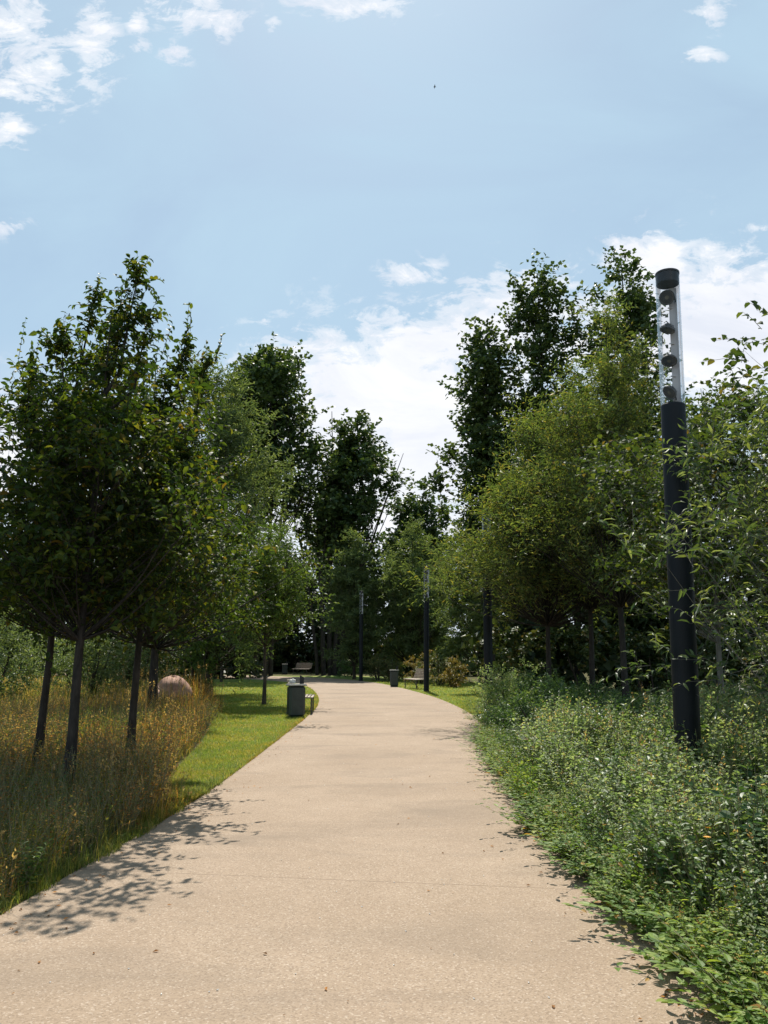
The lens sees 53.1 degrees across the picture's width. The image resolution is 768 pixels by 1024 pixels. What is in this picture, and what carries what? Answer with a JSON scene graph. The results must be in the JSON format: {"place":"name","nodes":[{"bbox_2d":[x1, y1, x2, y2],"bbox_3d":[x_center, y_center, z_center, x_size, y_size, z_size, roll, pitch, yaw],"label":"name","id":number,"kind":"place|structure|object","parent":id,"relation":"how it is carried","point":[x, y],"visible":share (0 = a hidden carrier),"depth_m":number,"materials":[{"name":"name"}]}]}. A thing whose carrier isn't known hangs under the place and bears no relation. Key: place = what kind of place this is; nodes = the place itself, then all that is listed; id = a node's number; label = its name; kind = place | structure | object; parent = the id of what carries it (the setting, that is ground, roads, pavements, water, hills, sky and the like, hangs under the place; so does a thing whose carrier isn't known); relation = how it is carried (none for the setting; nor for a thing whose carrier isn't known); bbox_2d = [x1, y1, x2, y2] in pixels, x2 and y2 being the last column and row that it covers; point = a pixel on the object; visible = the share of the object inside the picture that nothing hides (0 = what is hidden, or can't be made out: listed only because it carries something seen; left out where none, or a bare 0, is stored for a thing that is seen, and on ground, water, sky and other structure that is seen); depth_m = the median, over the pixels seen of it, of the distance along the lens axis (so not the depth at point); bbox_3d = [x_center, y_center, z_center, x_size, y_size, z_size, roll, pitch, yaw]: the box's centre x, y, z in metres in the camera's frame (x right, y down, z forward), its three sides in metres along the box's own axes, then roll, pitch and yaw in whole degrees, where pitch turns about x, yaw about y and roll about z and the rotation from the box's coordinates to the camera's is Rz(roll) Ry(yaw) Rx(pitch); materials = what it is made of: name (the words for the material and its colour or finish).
{"place":"outdoors","nodes":[
{"label":"outdoors","id":0,"kind":"place"},
{"bbox_2d":[0,679,510,914],"bbox_3d":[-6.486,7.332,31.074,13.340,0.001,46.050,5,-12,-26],"label":"lawn","id":1,"kind":"structure","parent":0,"point":[235,680],"depth_m":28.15,"materials":[{"name":"green plant"}]},
{"bbox_2d":[175,629,217,689],"bbox_3d":[-6.835,5.567,28.436,1.631,2.530,1.304,-3,-11,18],"label":"shrub","id":2,"kind":"object","parent":1,"relation":"on","point":[194,659],"visible":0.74,"depth_m":28.30,"materials":[{"name":"green plant"}]},
{"bbox_2d":[125,345,311,693],"bbox_3d":[-6.672,0.105,31.686,7.770,14.654,8.299,7,-12,-32],"label":"willow tree","id":3,"kind":"object","parent":1,"relation":"on","point":[234,439],"visible":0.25,"depth_m":31.27,"materials":[{"name":"green plant"}]},
{"bbox_2d":[207,619,270,681],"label":"young tree","id":4,"kind":"object","parent":1,"relation":"on","point":[221,674],"visible":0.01,"depth_m":44.02,"materials":[{"name":"green plant"}]},
{"bbox_2d":[207,511,336,704],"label":"young tree","id":5,"kind":"object","parent":1,"relation":"on","point":[285,600],"visible":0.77,"depth_m":24.32,"materials":[{"name":"green plant"}]},
{"bbox_2d":[286,675,306,717],"bbox_3d":[-2.220,4.650,19.428,0.470,1.035,0.470,3,-11,-18],"label":"litter bin","id":6,"kind":"object","parent":1,"relation":"on","point":[295,700],"visible":0.98,"depth_m":19.23,"materials":[{"name":"metal"}]},
{"bbox_2d":[286,678,314,713],"bbox_3d":[-2.271,5.012,20.983,0.718,0.897,1.500,1,-11,-3],"label":"park bench","id":7,"kind":"object","parent":1,"relation":"on","point":[311,696],"visible":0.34,"depth_m":20.78,"materials":[{"name":"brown wood"}]},
{"bbox_2d":[0,674,730,1023],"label":"path","id":8,"kind":"structure","parent":0,"point":[280,866],"depth_m":4.67,"materials":[{"name":"concrete"}]},
{"bbox_2d":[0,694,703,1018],"bbox_3d":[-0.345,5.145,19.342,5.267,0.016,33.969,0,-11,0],"label":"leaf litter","id":9,"kind":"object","parent":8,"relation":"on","point":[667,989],"visible":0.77,"depth_m":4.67,"materials":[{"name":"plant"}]},
{"bbox_2d":[359,591,362,680],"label":"street lamp","id":10,"kind":"object","parent":8,"relation":"on","point":[360,647],"visible":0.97,"depth_m":45.98,"materials":[{"name":"metal"}]},
{"bbox_2d":[390,665,398,686],"bbox_3d":[0.500,8.030,37.667,0.470,1.035,0.470,0,-11,0],"label":"litter bin","id":11,"kind":"object","parent":8,"relation":"on","point":[393,678],"visible":1,"depth_m":37.46,"materials":[{"name":"metal"}]},
{"bbox_2d":[0,658,760,931],"bbox_3d":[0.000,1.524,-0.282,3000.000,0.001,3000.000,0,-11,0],"label":"ground","id":12,"kind":"structure","parent":0,"point":[472,677],"depth_m":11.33,"materials":[{"name":"yellow plant"}]},
{"bbox_2d":[14,838,54,893],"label":"weed","id":13,"kind":"object","parent":12,"relation":"on","point":[27,880],"visible":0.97,"depth_m":5.12,"materials":[{"name":"green plant"}]},
{"bbox_2d":[0,594,90,704],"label":"shrub","id":14,"kind":"object","parent":12,"relation":"on","point":[12,674],"visible":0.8,"depth_m":20.09,"materials":[{"name":"green plant"}]},
{"bbox_2d":[30,621,167,700],"bbox_3d":[-9.180,4.691,24.397,4.012,3.544,3.707,6,-12,-31],"label":"shrub","id":15,"kind":"object","parent":12,"relation":"on","point":[97,669],"visible":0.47,"depth_m":23.81,"materials":[{"name":"green plant"}]},
{"bbox_2d":[0,273,237,774],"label":"broadleaf tree","id":16,"kind":"object","parent":12,"relation":"on","point":[92,321],"visible":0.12,"depth_m":10.02,"materials":[{"name":"green plant"}]},
{"bbox_2d":[71,621,195,689],"bbox_3d":[-10.183,6.162,32.399,5.963,3.867,4.011,0,-11,0],"label":"shrub","id":17,"kind":"object","parent":12,"relation":"on","point":[161,656],"visible":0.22,"depth_m":32.08,"materials":[{"name":"green plant"}]},
{"bbox_2d":[0,250,283,789],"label":"broadleaf tree","id":18,"kind":"object","parent":12,"relation":"on","point":[42,543],"visible":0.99,"depth_m":8.62,"materials":[{"name":"green plant"}]},
{"bbox_2d":[36,303,285,765],"bbox_3d":[-3.192,0.158,10.728,4.068,6.701,3.636,0,-11,0],"label":"broadleaf tree","id":19,"kind":"object","parent":12,"relation":"on","point":[182,360],"visible":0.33,"depth_m":10.55,"materials":[{"name":"green plant"}]},
{"bbox_2d":[3,459,335,707],"bbox_3d":[-5.241,1.602,18.937,7.975,6.870,7.440,0,-11,0],"label":"broadleaf tree","id":20,"kind":"object","parent":12,"relation":"on","point":[183,632],"visible":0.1,"depth_m":19.16,"materials":[{"name":"green plant"}]},
{"bbox_2d":[158,675,191,706],"bbox_3d":[-5.533,4.712,20.070,1.030,0.885,0.897,0,-11,0],"label":"boulder","id":21,"kind":"object","parent":12,"relation":"on","point":[168,679],"visible":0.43,"depth_m":19.83,"materials":[{"name":"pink stone"}]},
{"bbox_2d":[208,331,335,675],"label":"poplar tree","id":22,"kind":"object","parent":12,"relation":"on","point":[271,374],"visible":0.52,"depth_m":58.14,"materials":[{"name":"green plant"}]},
{"bbox_2d":[282,661,287,673],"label":"litter bin","id":23,"kind":"object","parent":12,"relation":"on","point":[284,668],"visible":0.99,"depth_m":61.06,"materials":[{"name":"metal"}]},
{"bbox_2d":[293,663,312,674],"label":"park bench","id":24,"kind":"object","parent":12,"relation":"on","point":[305,664],"visible":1,"depth_m":60.86,"materials":[{"name":"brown wood"}]},
{"bbox_2d":[231,640,457,672],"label":"hedge","id":25,"kind":"object","parent":12,"relation":"on","point":[279,660],"visible":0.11,"depth_m":67.32,"materials":[{"name":"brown plant"}]},
{"bbox_2d":[276,407,415,674],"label":"poplar tree","id":26,"kind":"object","parent":12,"relation":"on","point":[342,505],"visible":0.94,"depth_m":59.36,"materials":[{"name":"green plant"}]},
{"bbox_2d":[0,436,767,699],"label":"woodland","id":27,"kind":"object","parent":12,"relation":"on","point":[606,668],"visible":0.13,"depth_m":28.07,"materials":[{"name":"green plant"}]},
{"bbox_2d":[367,469,466,619],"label":"poplar tree","id":28,"kind":"object","parent":12,"relation":"on","point":[418,508],"visible":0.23,"depth_m":69.52,"materials":[{"name":"green plant"}]},
{"bbox_2d":[376,637,534,675],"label":"hedge","id":29,"kind":"object","parent":12,"relation":"on","point":[384,658],"visible":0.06,"depth_m":58.22,"materials":[{"name":"green plant"}]},
{"bbox_2d":[414,542,525,682],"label":"willow tree","id":30,"kind":"object","parent":12,"relation":"on","point":[451,614],"visible":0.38,"depth_m":42.95,"materials":[{"name":"green plant"}]},
{"bbox_2d":[482,514,492,707],"bbox_3d":[2.728,2.615,20.263,0.290,5.342,0.290,1,-10,0],"label":"street lamp","id":31,"kind":"object","parent":12,"relation":"on","point":[487,637],"visible":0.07,"depth_m":20.08,"materials":[{"name":"metal"}]},
{"bbox_2d":[465,655,545,712],"bbox_3d":[3.019,4.366,18.674,2.067,1.763,2.103,0,-11,0],"label":"bush","id":32,"kind":"object","parent":12,"relation":"on","point":[511,682],"visible":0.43,"depth_m":18.70,"materials":[{"name":"green plant"}]},
{"bbox_2d":[463,665,576,728],"bbox_3d":[2.811,4.020,16.075,2.376,1.629,2.152,0,-11,0],"label":"bush","id":33,"kind":"object","parent":12,"relation":"on","point":[493,696],"visible":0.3,"depth_m":16.04,"materials":[{"name":"green plant"}]},
{"bbox_2d":[461,248,597,668],"bbox_3d":[7.829,-2.425,39.032,7.266,22.123,6.342,3,-11,-18],"label":"poplar tree","id":34,"kind":"object","parent":12,"relation":"on","point":[535,314],"visible":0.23,"depth_m":39.59,"materials":[{"name":"green plant"}]},
{"bbox_2d":[397,398,666,694],"bbox_3d":[3.843,1.074,18.587,6.964,7.771,6.073,-5,-12,26],"label":"willow tree","id":35,"kind":"object","parent":12,"relation":"on","point":[543,616],"visible":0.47,"depth_m":18.02,"materials":[{"name":"green plant"}]},
{"bbox_2d":[479,669,618,733],"bbox_3d":[2.920,3.519,13.505,2.033,1.476,2.043,9,-14,-39],"label":"bush","id":36,"kind":"object","parent":12,"relation":"on","point":[521,707],"visible":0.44,"depth_m":13.45,"materials":[{"name":"green plant"}]},
{"bbox_2d":[506,672,609,721],"bbox_3d":[4.047,4.160,16.393,2.310,1.486,2.457,9,-14,-41],"label":"bush","id":37,"kind":"object","parent":12,"relation":"on","point":[585,686],"visible":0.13,"depth_m":16.38,"materials":[{"name":"green plant"}]},
{"bbox_2d":[464,381,657,698],"bbox_3d":[4.460,0.820,18.114,5.252,8.094,5.302,0,-11,0],"label":"willow tree","id":38,"kind":"object","parent":12,"relation":"on","point":[591,650],"visible":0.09,"depth_m":17.60,"materials":[{"name":"green plant"}]},
{"bbox_2d":[446,284,750,700],"bbox_3d":[4.718,-0.310,15.749,5.784,9.457,5.457,9,-14,-39],"label":"willow tree","id":39,"kind":"object","parent":12,"relation":"on","point":[610,417],"visible":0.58,"depth_m":15.42,"materials":[{"name":"green plant"}]},
{"bbox_2d":[450,675,767,1023],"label":"undergrowth","id":40,"kind":"object","parent":12,"relation":"on","point":[608,778],"visible":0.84,"depth_m":5.41,"materials":[{"name":"green plant"}]},
{"bbox_2d":[469,620,767,701],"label":"hedge","id":41,"kind":"object","parent":12,"relation":"on","point":[527,640],"visible":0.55,"depth_m":23.31,"materials":[{"name":"green plant"}]},
{"bbox_2d":[542,245,701,605],"bbox_3d":[11.588,-2.788,36.630,7.178,21.938,7.042,-10,-15,43],"label":"poplar tree","id":42,"kind":"object","parent":12,"relation":"on","point":[638,316],"visible":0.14,"depth_m":37.64,"materials":[{"name":"green plant"}]},
{"bbox_2d":[596,687,672,721],"bbox_3d":[4.250,3.634,13.324,2.509,1.199,2.719,-10,-14,43],"label":"bush","id":43,"kind":"object","parent":12,"relation":"on","point":[638,703],"visible":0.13,"depth_m":12.93,"materials":[{"name":"green plant"}]},
{"bbox_2d":[638,684,651,729],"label":"weed","id":44,"kind":"object","parent":12,"relation":"on","point":[650,698],"visible":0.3,"depth_m":9.91,"materials":[{"name":"green plant"}]},
{"bbox_2d":[548,369,767,708],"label":"alder tree","id":45,"kind":"object","parent":12,"relation":"on","point":[651,521],"visible":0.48,"depth_m":10.41,"materials":[{"name":"green plant"}]},
{"bbox_2d":[655,268,701,771],"bbox_3d":[2.790,0.211,7.284,0.290,5.342,0.290,1,-10,0],"label":"street lamp","id":46,"kind":"object","parent":12,"relation":"on","point":[686,702],"visible":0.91,"depth_m":7.22,"materials":[{"name":"black metal"}]},
{"bbox_2d":[591,300,767,556],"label":"alder tree","id":47,"kind":"object","parent":12,"relation":"on","point":[732,363],"visible":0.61,"depth_m":8.69,"materials":[{"name":"green plant"}]},
{"bbox_2d":[597,361,767,768],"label":"osier bush","id":48,"kind":"object","parent":12,"relation":"on","point":[752,532],"visible":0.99,"depth_m":6.34,"materials":[{"name":"green plant"}]},
{"bbox_2d":[0,0,767,651],"label":"sky","id":49,"kind":"structure","parent":0,"point":[296,170],"materials":[{"name":"blue"}]},
{"bbox_2d":[285,676,499,714],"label":"lawn","id":50,"kind":"structure","parent":0,"point":[366,678],"depth_m":41.06,"materials":[{"name":"green plant"}]},
{"bbox_2d":[335,657,358,676],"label":"shrub","id":51,"kind":"object","parent":50,"relation":"on","point":[339,665],"visible":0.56,"depth_m":53.64,"materials":[{"name":"green plant"}]},
{"bbox_2d":[318,527,386,678],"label":"willow tree","id":52,"kind":"object","parent":50,"relation":"on","point":[347,592],"visible":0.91,"depth_m":49.11,"materials":[{"name":"green plant"}]},
{"bbox_2d":[364,653,391,680],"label":"shrub","id":53,"kind":"object","parent":50,"relation":"on","point":[380,664],"visible":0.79,"depth_m":45.98,"materials":[{"name":"green plant"}]},
{"bbox_2d":[379,660,409,680],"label":"shrub","id":54,"kind":"object","parent":50,"relation":"on","point":[393,667],"visible":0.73,"depth_m":44.98,"materials":[{"name":"green plant"}]},
{"bbox_2d":[362,514,461,677],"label":"willow tree","id":55,"kind":"object","parent":50,"relation":"on","point":[407,633],"visible":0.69,"depth_m":48.71,"materials":[{"name":"green plant"}]},
{"bbox_2d":[405,669,429,688],"bbox_3d":[1.514,7.690,35.430,0.718,0.897,1.500,4,-11,-22],"label":"park bench","id":56,"kind":"object","parent":50,"relation":"on","point":[417,674],"visible":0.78,"depth_m":35.68,"materials":[{"name":"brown wood"}]},
{"bbox_2d":[402,650,437,683],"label":"shrub","id":57,"kind":"object","parent":50,"relation":"on","point":[407,663],"visible":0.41,"depth_m":41.17,"materials":[{"name":"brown plant"}]},
{"bbox_2d":[424,566,429,691],"bbox_3d":[1.828,5.003,33.143,0.290,5.342,0.290,1,-10,0],"label":"street lamp","id":58,"kind":"object","parent":50,"relation":"on","point":[426,646],"visible":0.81,"depth_m":32.98,"materials":[{"name":"metal"}]},
{"bbox_2d":[413,648,456,685],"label":"shrub","id":59,"kind":"object","parent":50,"relation":"on","point":[442,668],"visible":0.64,"depth_m":39.13,"materials":[{"name":"green plant"}]},
{"bbox_2d":[429,656,468,687],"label":"shrub","id":60,"kind":"object","parent":50,"relation":"on","point":[449,676],"visible":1,"depth_m":37.03,"materials":[{"name":"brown plant"}]},
{"bbox_2d":[425,316,536,687],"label":"poplar tree","id":61,"kind":"object","parent":50,"relation":"on","point":[485,401],"visible":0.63,"depth_m":38.40,"materials":[{"name":"green plant"}]},
{"bbox_2d":[704,836,710,910],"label":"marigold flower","id":62,"kind":"object","parent":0,"point":[707,837],"visible":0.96,"depth_m":4.42,"materials":[{"name":"green plant"}]},
{"bbox_2d":[705,826,711,895],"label":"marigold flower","id":63,"kind":"object","parent":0,"point":[708,827],"visible":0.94,"depth_m":4.62,"materials":[{"name":"green plant"}]}
]}

